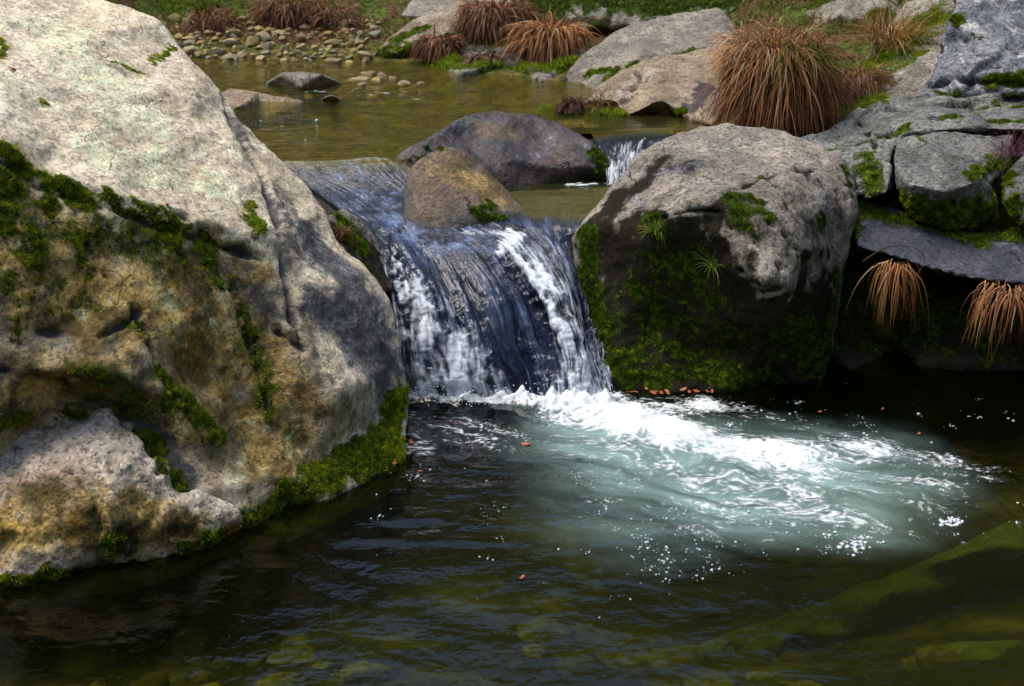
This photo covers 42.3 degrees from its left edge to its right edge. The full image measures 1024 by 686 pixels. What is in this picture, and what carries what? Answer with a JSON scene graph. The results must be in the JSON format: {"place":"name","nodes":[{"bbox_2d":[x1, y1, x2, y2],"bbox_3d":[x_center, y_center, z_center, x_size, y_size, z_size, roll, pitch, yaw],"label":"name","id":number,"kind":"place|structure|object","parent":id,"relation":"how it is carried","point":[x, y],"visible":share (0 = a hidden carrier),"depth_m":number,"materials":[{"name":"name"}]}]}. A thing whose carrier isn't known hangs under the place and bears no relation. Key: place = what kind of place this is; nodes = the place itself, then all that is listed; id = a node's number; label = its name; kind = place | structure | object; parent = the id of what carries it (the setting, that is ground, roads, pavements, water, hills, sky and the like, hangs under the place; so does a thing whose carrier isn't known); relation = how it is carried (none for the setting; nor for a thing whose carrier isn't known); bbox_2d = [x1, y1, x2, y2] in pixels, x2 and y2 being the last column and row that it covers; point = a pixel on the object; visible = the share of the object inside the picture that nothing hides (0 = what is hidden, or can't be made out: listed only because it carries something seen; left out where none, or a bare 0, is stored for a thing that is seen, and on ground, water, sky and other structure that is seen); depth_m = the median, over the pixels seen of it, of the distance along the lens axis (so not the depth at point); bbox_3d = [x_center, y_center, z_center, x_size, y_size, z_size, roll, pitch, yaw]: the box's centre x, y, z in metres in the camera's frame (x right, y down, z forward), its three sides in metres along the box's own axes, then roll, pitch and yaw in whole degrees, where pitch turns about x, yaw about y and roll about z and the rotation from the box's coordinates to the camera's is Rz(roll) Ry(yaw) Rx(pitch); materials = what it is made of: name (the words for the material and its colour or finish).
{"place":"outdoors","nodes":[
{"label":"outdoors","id":0,"kind":"place"},
{"bbox_2d":[188,54,714,161],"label":"stream water","id":1,"kind":"structure","parent":0,"point":[258,73],"depth_m":8.41,"materials":[{"name":"green liquid"}]},
{"bbox_2d":[194,51,203,57],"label":"river pebble","id":2,"kind":"object","parent":1,"relation":"on","point":[199,54],"visible":1,"depth_m":10.24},
{"bbox_2d":[221,53,237,61],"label":"river pebble","id":3,"kind":"object","parent":1,"relation":"on","point":[228,57],"visible":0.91,"depth_m":10.13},
{"bbox_2d":[321,95,339,103],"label":"wet stone","id":4,"kind":"object","parent":1,"relation":"in","point":[330,98],"visible":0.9,"depth_m":8.37,"materials":[{"name":"grey stone"}]},
{"bbox_2d":[354,76,368,84],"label":"shallow pebble","id":5,"kind":"object","parent":1,"relation":"in","point":[362,78],"visible":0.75,"depth_m":9.16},
{"bbox_2d":[356,51,372,59],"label":"river pebble","id":6,"kind":"object","parent":1,"relation":"on","point":[362,54],"visible":0.88,"depth_m":10.12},
{"bbox_2d":[365,71,375,79],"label":"shallow pebble","id":7,"kind":"object","parent":1,"relation":"in","point":[372,73],"visible":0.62,"depth_m":9.40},
{"bbox_2d":[367,95,378,103],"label":"shallow pebble","id":8,"kind":"object","parent":1,"relation":"in","point":[371,97],"visible":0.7,"depth_m":8.66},
{"bbox_2d":[398,80,411,87],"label":"shallow pebble","id":9,"kind":"object","parent":1,"relation":"in","point":[404,82],"visible":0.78,"depth_m":9.03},
{"bbox_2d":[533,100,628,130],"bbox_3d":[0.410,-1.419,8.138,0.587,0.186,0.706,0,20,0],"label":"grassy islet","id":10,"kind":"object","parent":1,"relation":"in","point":[620,114],"visible":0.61,"depth_m":7.88,"materials":[{"name":"plant"}]},
{"bbox_2d":[547,92,593,113],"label":"grass tuft","id":11,"kind":"object","parent":10,"relation":"on","point":[572,105],"visible":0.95,"depth_m":7.93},
{"bbox_2d":[581,85,614,113],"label":"grass tuft","id":12,"kind":"object","parent":10,"relation":"on","point":[602,104],"visible":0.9,"depth_m":7.94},
{"bbox_2d":[0,0,1023,685],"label":"ground","id":13,"kind":"structure","parent":0,"point":[412,586],"depth_m":5.49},
{"bbox_2d":[50,630,138,673],"bbox_3d":[-1.425,1.112,4.503,0.248,0.207,0.305,16,25,36],"label":"submerged stone","id":14,"kind":"object","parent":13,"relation":"on","point":[97,652],"visible":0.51,"depth_m":4.46,"materials":[{"name":"stone"}]},
{"bbox_2d":[90,681,106,685],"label":"submerged stone","id":15,"kind":"object","parent":13,"relation":"on","point":[98,683],"visible":1,"depth_m":4.21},
{"bbox_2d":[0,408,242,613],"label":"ledge slab","id":16,"kind":"structure","parent":13,"relation":"on","point":[94,493],"depth_m":4.39,"materials":[{"name":"stone"}]},
{"bbox_2d":[132,670,169,685],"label":"submerged stone","id":17,"kind":"object","parent":13,"relation":"on","point":[158,678],"visible":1,"depth_m":4.16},
{"bbox_2d":[168,13,181,19],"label":"river pebble","id":18,"kind":"object","parent":13,"relation":"on","point":[174,16],"visible":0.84,"depth_m":11.70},
{"bbox_2d":[158,623,209,660],"bbox_3d":[-1.176,1.122,4.601,0.259,0.194,0.227,-20,41,-27],"label":"submerged stone","id":19,"kind":"object","parent":13,"relation":"on","point":[185,640],"visible":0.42,"depth_m":4.57,"materials":[{"name":"stone"}]},
{"bbox_2d":[159,0,221,22],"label":"green moss bank","id":20,"kind":"structure","parent":13,"relation":"on","point":[180,7],"depth_m":11.81,"materials":[{"name":"plant"}]},
{"bbox_2d":[183,46,198,55],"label":"river pebble","id":21,"kind":"object","parent":13,"relation":"on","point":[190,50],"visible":0.77,"depth_m":10.30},
{"bbox_2d":[182,656,209,668],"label":"submerged stone","id":22,"kind":"object","parent":13,"relation":"on","point":[199,662],"visible":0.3,"depth_m":4.48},
{"bbox_2d":[189,670,219,683],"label":"submerged stone","id":23,"kind":"object","parent":13,"relation":"on","point":[201,677],"visible":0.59,"depth_m":4.28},
{"bbox_2d":[0,0,409,604],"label":"pale boulder","id":24,"kind":"object","parent":13,"relation":"on","point":[221,325],"visible":0.96,"depth_m":4.83,"materials":[{"name":"stone"}]},
{"bbox_2d":[177,0,247,35],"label":"grass tuft","id":25,"kind":"object","parent":13,"relation":"on","point":[213,20],"visible":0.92,"depth_m":11.22,"materials":[{"name":"plant"}]},
{"bbox_2d":[199,682,226,685],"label":"submerged stone","id":26,"kind":"object","parent":13,"relation":"on","point":[213,684],"visible":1,"depth_m":4.12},
{"bbox_2d":[212,48,224,55],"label":"river pebble","id":27,"kind":"object","parent":13,"relation":"on","point":[220,52],"visible":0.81,"depth_m":10.27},
{"bbox_2d":[207,656,235,667],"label":"submerged stone","id":28,"kind":"object","parent":13,"relation":"on","point":[227,662],"visible":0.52,"depth_m":4.44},
{"bbox_2d":[223,38,237,45],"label":"river pebble","id":29,"kind":"object","parent":13,"relation":"on","point":[229,41],"visible":0.88,"depth_m":10.69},
{"bbox_2d":[225,29,240,36],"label":"river pebble","id":30,"kind":"object","parent":13,"relation":"on","point":[236,32],"visible":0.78,"depth_m":11.04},
{"bbox_2d":[245,36,258,47],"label":"river pebble","id":31,"kind":"object","parent":13,"relation":"on","point":[250,42],"visible":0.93,"depth_m":10.62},
{"bbox_2d":[245,659,262,666],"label":"submerged stone","id":32,"kind":"object","parent":13,"relation":"on","point":[256,663],"visible":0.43,"depth_m":4.45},
{"bbox_2d":[248,639,263,646],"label":"submerged stone","id":33,"kind":"object","parent":13,"relation":"on","point":[256,642],"visible":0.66,"depth_m":4.68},
{"bbox_2d":[221,89,309,121],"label":"stream slab","id":34,"kind":"structure","parent":13,"relation":"on","point":[236,99],"depth_m":8.30,"materials":[{"name":"beige stone"}]},
{"bbox_2d":[259,34,272,41],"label":"river pebble","id":35,"kind":"object","parent":13,"relation":"on","point":[267,37],"visible":0.86,"depth_m":10.81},
{"bbox_2d":[263,42,273,49],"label":"river pebble","id":36,"kind":"object","parent":13,"relation":"on","point":[268,45],"visible":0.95,"depth_m":10.50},
{"bbox_2d":[252,672,307,685],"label":"submerged stone","id":37,"kind":"object","parent":13,"relation":"on","point":[285,679],"visible":1,"depth_m":4.18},
{"bbox_2d":[275,30,284,37],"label":"river pebble","id":38,"kind":"object","parent":13,"relation":"on","point":[279,32],"visible":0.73,"depth_m":10.96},
{"bbox_2d":[279,45,289,53],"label":"river pebble","id":39,"kind":"object","parent":13,"relation":"on","point":[283,48],"visible":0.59,"depth_m":10.32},
{"bbox_2d":[240,0,339,30],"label":"grass tuft","id":40,"kind":"object","parent":13,"relation":"on","point":[279,9],"visible":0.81,"depth_m":11.39,"materials":[{"name":"plant"}]},
{"bbox_2d":[265,633,322,663],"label":"submerged stone","id":41,"kind":"object","parent":13,"relation":"on","point":[299,648],"visible":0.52,"depth_m":4.54,"materials":[{"name":"stone"}]},
{"bbox_2d":[296,34,305,42],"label":"river pebble","id":42,"kind":"object","parent":13,"relation":"on","point":[301,37],"visible":0.87,"depth_m":10.82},
{"bbox_2d":[296,43,306,50],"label":"river pebble","id":43,"kind":"object","parent":13,"relation":"on","point":[302,47],"visible":0.94,"depth_m":10.44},
{"bbox_2d":[266,72,340,95],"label":"stream stone","id":44,"kind":"object","parent":13,"relation":"on","point":[303,82],"visible":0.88,"depth_m":8.84,"materials":[{"name":"grey stone"}]},
{"bbox_2d":[311,660,334,668],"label":"submerged stone","id":45,"kind":"object","parent":13,"relation":"on","point":[320,664],"visible":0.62,"depth_m":4.45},
{"bbox_2d":[322,39,340,47],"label":"river pebble","id":46,"kind":"object","parent":13,"relation":"on","point":[334,42],"visible":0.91,"depth_m":10.58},
{"bbox_2d":[325,58,341,66],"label":"river pebble","id":47,"kind":"object","parent":13,"relation":"on","point":[331,60],"visible":0.92,"depth_m":9.99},
{"bbox_2d":[301,0,366,31],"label":"grass tuft","id":48,"kind":"object","parent":13,"relation":"on","point":[340,14],"visible":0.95,"depth_m":11.32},
{"bbox_2d":[342,60,353,68],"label":"river pebble","id":49,"kind":"object","parent":13,"relation":"on","point":[348,64],"visible":0.72,"depth_m":9.97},
{"bbox_2d":[340,660,370,678],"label":"submerged stone","id":50,"kind":"object","parent":13,"relation":"on","point":[353,662],"visible":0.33,"depth_m":4.39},
{"bbox_2d":[339,663,399,685],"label":"submerged stone","id":51,"kind":"object","parent":13,"relation":"on","point":[357,673],"visible":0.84,"depth_m":4.29,"materials":[{"name":"stone"}]},
{"bbox_2d":[369,31,380,38],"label":"river pebble","id":52,"kind":"object","parent":13,"relation":"on","point":[372,34],"visible":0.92,"depth_m":10.92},
{"bbox_2d":[401,0,457,16],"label":"bank stone","id":53,"kind":"object","parent":13,"relation":"on","point":[417,8],"visible":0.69,"depth_m":11.42,"materials":[{"name":"grey stone"}]},
{"bbox_2d":[403,22,469,62],"bbox_3d":[-0.541,-2.276,9.977,0.593,0.256,0.588,0,20,0],"label":"grass tuft","id":54,"kind":"object","parent":13,"relation":"on","point":[429,46],"visible":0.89,"depth_m":9.87,"materials":[{"name":"plant"}]},
{"bbox_2d":[374,0,513,58],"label":"leaning mossy rock","id":55,"kind":"object","parent":13,"relation":"on","point":[400,43],"visible":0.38,"depth_m":10.24,"materials":[{"name":"beige stone"}]},
{"bbox_2d":[307,186,606,459],"bbox_3d":[-0.342,-0.166,6.494,1.947,1.232,1.542,0,20,0],"label":"fall ledge","id":56,"kind":"object","parent":13,"relation":"on","point":[522,422],"visible":0.09,"depth_m":6.04,"materials":[{"name":"stone"}]},
{"bbox_2d":[328,210,392,292],"bbox_3d":[-0.686,-0.466,6.101,0.326,0.376,0.762,0,20,0],"label":"wedged stone","id":57,"kind":"object","parent":56,"relation":"on","point":[369,256],"visible":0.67,"depth_m":5.89,"materials":[{"name":"stone"}]},
{"bbox_2d":[330,223,363,251],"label":"grass sprig","id":58,"kind":"object","parent":57,"relation":"on","point":[342,232],"depth_m":5.78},
{"bbox_2d":[282,157,619,403],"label":"waterfall","id":59,"kind":"structure","parent":56,"relation":"on","point":[479,307],"depth_m":5.90,"materials":[{"name":"white liquid"}]},
{"bbox_2d":[459,50,508,70],"bbox_3d":[-0.195,-2.085,9.706,0.564,0.124,0.616,0,20,0],"label":"grass tuft","id":60,"kind":"object","parent":13,"relation":"on","point":[473,58],"visible":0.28,"depth_m":9.63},
{"bbox_2d":[390,111,608,191],"bbox_3d":[-0.034,-0.930,7.074,1.078,0.545,1.500,13,24,32],"label":"wet boulder","id":61,"kind":"object","parent":13,"relation":"on","point":[509,150],"visible":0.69,"depth_m":6.97,"materials":[{"name":"stone"}]},
{"bbox_2d":[444,0,555,49],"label":"grass tuft","id":62,"kind":"object","parent":13,"relation":"on","point":[494,18],"visible":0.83,"depth_m":9.95,"materials":[{"name":"plant"}]},
{"bbox_2d":[421,24,584,82],"bbox_3d":[-0.097,-2.140,9.885,1.195,0.399,1.835,-7,21,-20],"label":"mossy bank mound","id":63,"kind":"object","parent":13,"relation":"on","point":[537,71],"visible":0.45,"depth_m":9.54,"materials":[{"name":"plant"}]},
{"bbox_2d":[494,5,603,64],"bbox_3d":[0.289,-2.278,9.693,0.850,0.453,0.858,-17,26,-39],"label":"grass tuft","id":64,"kind":"object","parent":63,"relation":"on","point":[533,37],"visible":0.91,"depth_m":9.54,"materials":[{"name":"plant"}]},
{"bbox_2d":[508,659,525,664],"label":"submerged stone","id":65,"kind":"object","parent":13,"relation":"on","point":[516,662],"visible":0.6,"depth_m":4.52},
{"bbox_2d":[521,644,553,657],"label":"submerged stone","id":66,"kind":"object","parent":13,"relation":"on","point":[535,650],"visible":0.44,"depth_m":4.66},
{"bbox_2d":[516,614,576,642],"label":"submerged stone","id":67,"kind":"object","parent":13,"relation":"on","point":[529,630],"visible":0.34,"depth_m":4.89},
{"bbox_2d":[533,627,581,652],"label":"submerged stone","id":68,"kind":"object","parent":13,"relation":"on","point":[549,638],"visible":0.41,"depth_m":4.77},
{"bbox_2d":[106,0,1023,141],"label":"bank litter","id":69,"kind":"object","parent":13,"relation":"on","point":[393,24],"visible":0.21,"depth_m":10.78,"materials":[{"name":"brown plant"}]},
{"bbox_2d":[553,649,611,683],"bbox_3d":[0.273,1.137,4.377,0.248,0.224,0.240,3,10,19],"label":"submerged stone","id":70,"kind":"object","parent":13,"relation":"on","point":[580,665],"visible":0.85,"depth_m":4.32,"materials":[{"name":"stone"}]},
{"bbox_2d":[610,652,643,664],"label":"submerged stone","id":71,"kind":"object","parent":13,"relation":"on","point":[624,658],"visible":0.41,"depth_m":4.54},
{"bbox_2d":[590,134,673,186],"bbox_3d":[0.678,-0.924,7.303,0.482,0.360,0.933,0,20,0],"label":"cascade ledge","id":72,"kind":"object","parent":13,"relation":"on","point":[596,145],"visible":0.02,"depth_m":7.39,"materials":[{"name":"stone"}]},
{"bbox_2d":[590,127,673,185],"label":"side cascade","id":73,"kind":"object","parent":72,"relation":"on","point":[621,149],"visible":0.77,"depth_m":7.23,"materials":[{"name":"white liquid"}]},
{"bbox_2d":[525,0,742,32],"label":"dark moss bank","id":74,"kind":"structure","parent":13,"relation":"on","point":[614,15],"depth_m":10.60,"materials":[{"name":"plant"}]},
{"bbox_2d":[563,8,736,94],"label":"back grey slab","id":75,"kind":"structure","parent":13,"relation":"on","point":[615,52],"depth_m":9.37,"materials":[{"name":"stone"}]},
{"bbox_2d":[588,48,727,125],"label":"front tan slab","id":76,"kind":"structure","parent":13,"relation":"on","point":[654,85],"depth_m":8.11,"materials":[{"name":"stone"}]},
{"bbox_2d":[633,644,711,667],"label":"submerged stone","id":77,"kind":"object","parent":13,"relation":"on","point":[693,655],"visible":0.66,"depth_m":4.59,"materials":[{"name":"stone"}]},
{"bbox_2d":[516,0,895,37],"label":"bank grass","id":78,"kind":"structure","parent":13,"relation":"on","point":[780,13],"depth_m":9.23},
{"bbox_2d":[679,668,741,685],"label":"submerged stone","id":79,"kind":"object","parent":13,"relation":"on","point":[710,677],"visible":0.92,"depth_m":4.24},
{"bbox_2d":[572,123,858,419],"bbox_3d":[1.094,-0.460,6.652,1.311,1.310,2.266,8,21,21],"label":"dark based boulder","id":80,"kind":"object","parent":13,"relation":"on","point":[770,216],"visible":0.96,"depth_m":5.86,"materials":[{"name":"grey stone"}]},
{"bbox_2d":[637,213,671,247],"bbox_3d":[0.603,-0.489,5.698,0.214,0.135,0.179,0,20,0],"label":"grass sprig","id":81,"kind":"object","parent":80,"relation":"on","point":[654,229],"depth_m":5.69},
{"bbox_2d":[691,249,726,283],"bbox_3d":[0.870,-0.334,5.669,0.212,0.200,0.220,-15,25,-35],"label":"grass sprig","id":82,"kind":"object","parent":80,"relation":"attached to","point":[713,264],"depth_m":5.63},
{"bbox_2d":[745,670,777,680],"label":"submerged stone","id":83,"kind":"object","parent":13,"relation":"on","point":[758,675],"visible":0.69,"depth_m":4.38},
{"bbox_2d":[755,678,784,685],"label":"submerged stone","id":84,"kind":"object","parent":13,"relation":"on","point":[767,682],"visible":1,"depth_m":4.17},
{"bbox_2d":[679,0,877,137],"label":"grass tussock","id":85,"kind":"object","parent":13,"relation":"on","point":[776,78],"depth_m":6.73,"materials":[{"name":"plant"}]},
{"bbox_2d":[776,650,812,662],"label":"submerged stone","id":86,"kind":"object","parent":13,"relation":"on","point":[792,656],"visible":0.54,"depth_m":4.63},
{"bbox_2d":[778,680,822,685],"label":"submerged stone","id":87,"kind":"object","parent":13,"relation":"on","point":[801,683],"visible":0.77,"depth_m":4.18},
{"bbox_2d":[804,0,901,26],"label":"mossy hummock rock","id":88,"kind":"object","parent":13,"relation":"on","point":[849,6],"visible":0.51,"depth_m":8.85,"materials":[{"name":"stone"}]},
{"bbox_2d":[699,519,1023,656],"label":"sunken ridge","id":89,"kind":"structure","parent":13,"relation":"on","point":[858,609],"depth_m":4.86,"materials":[{"name":"stone"}]},
{"bbox_2d":[812,0,954,132],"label":"mossy slope rock","id":90,"kind":"object","parent":13,"relation":"on","point":[919,61],"visible":0.46,"depth_m":7.59,"materials":[{"name":"stone"}]},
{"bbox_2d":[830,59,912,112],"bbox_3d":[1.931,-1.405,7.316,0.620,0.424,0.581,-11,23,-28],"label":"grass tuft","id":91,"kind":"object","parent":90,"relation":"on","point":[859,82],"visible":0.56,"depth_m":7.20,"materials":[{"name":"plant"}]},
{"bbox_2d":[828,0,948,62],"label":"grass tuft","id":92,"kind":"object","parent":90,"relation":"on","point":[897,33],"visible":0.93,"depth_m":7.74,"materials":[{"name":"plant"}]},
{"bbox_2d":[800,91,1023,198],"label":"cracked shelf","id":93,"kind":"object","parent":13,"relation":"on","point":[864,146],"visible":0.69,"depth_m":6.53,"materials":[{"name":"stone"}]},
{"bbox_2d":[921,0,1023,97],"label":"lichened outcrop","id":94,"kind":"object","parent":93,"relation":"on","point":[981,44],"visible":0.86,"depth_m":7.06,"materials":[{"name":"stone"}]},
{"bbox_2d":[822,245,1023,398],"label":"cavity wall","id":95,"kind":"structure","parent":13,"relation":"on","point":[864,364],"depth_m":6.27,"materials":[{"name":"stone"}]},
{"bbox_2d":[854,200,1023,283],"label":"dark slab","id":96,"kind":"structure","parent":95,"relation":"on","point":[994,256],"depth_m":6.01,"materials":[{"name":"grey stone"}]},
{"bbox_2d":[846,259,928,330],"bbox_3d":[1.664,-0.203,5.841,0.329,0.315,0.224,0,20,0],"label":"hanging tuft","id":97,"kind":"object","parent":96,"relation":"hanging from","point":[890,274],"visible":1,"depth_m":5.81,"materials":[{"name":"brown plant"}]},
{"bbox_2d":[863,245,923,280],"bbox_3d":[1.662,-0.356,5.770,0.262,0.155,0.024,8,21,20],"label":"curled twig","id":98,"kind":"object","parent":97,"relation":"attached to","point":[894,245],"visible":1,"depth_m":5.75,"materials":[{"name":"wood"}]},
{"bbox_2d":[894,131,1013,230],"bbox_3d":[2.124,-0.815,6.389,0.540,0.405,1.018,6,21,17],"label":"block stone","id":99,"kind":"object","parent":96,"relation":"on","point":[943,181],"visible":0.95,"depth_m":6.09,"materials":[{"name":"stone"}]},
{"bbox_2d":[963,123,1023,179],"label":"heather sprig","id":100,"kind":"object","parent":99,"relation":"on","point":[1010,147],"visible":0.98,"depth_m":6.15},
{"bbox_2d":[959,278,1023,365],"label":"hanging tuft","id":101,"kind":"object","parent":96,"relation":"hanging from","point":[1003,301],"visible":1,"depth_m":5.68,"materials":[{"name":"brown plant"}]},
{"bbox_2d":[914,644,960,670],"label":"submerged stone","id":102,"kind":"object","parent":13,"relation":"on","point":[928,657],"visible":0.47,"depth_m":4.22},
{"bbox_2d":[906,640,1021,670],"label":"sunken slab","id":103,"kind":"structure","parent":13,"relation":"on","point":[980,650],"depth_m":4.24,"materials":[{"name":"stone"}]},
{"bbox_2d":[1001,157,1023,225],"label":"edge stone","id":104,"kind":"object","parent":13,"relation":"on","point":[1012,196],"visible":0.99,"depth_m":6.07,"materials":[{"name":"stone"}]},
{"bbox_2d":[510,179,611,215],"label":"basin water","id":105,"kind":"structure","parent":0,"point":[569,183],"depth_m":6.89,"materials":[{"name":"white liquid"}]},
{"bbox_2d":[404,146,523,227],"bbox_3d":[-0.217,-0.773,6.538,0.607,0.386,0.878,0,20,0],"label":"tan boulder","id":106,"kind":"object","parent":105,"relation":"on","point":[450,187],"visible":0.88,"depth_m":6.35,"materials":[{"name":"stone"}]},
{"bbox_2d":[405,385,1000,541],"bbox_3d":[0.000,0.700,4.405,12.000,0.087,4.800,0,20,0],"label":"water foam","id":107,"kind":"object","parent":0,"point":[787,466],"depth_m":5.23,"materials":[{"name":"white liquid"}]},
{"bbox_2d":[408,380,611,407],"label":"spray drops","id":108,"kind":"object","parent":107,"relation":"on","point":[495,390],"visible":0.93,"depth_m":5.70,"materials":[{"name":"white"}]},
{"bbox_2d":[251,119,1020,617],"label":"foam bubbles","id":109,"kind":"object","parent":107,"relation":"on","point":[943,523],"visible":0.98,"depth_m":4.60,"materials":[{"name":"white"}]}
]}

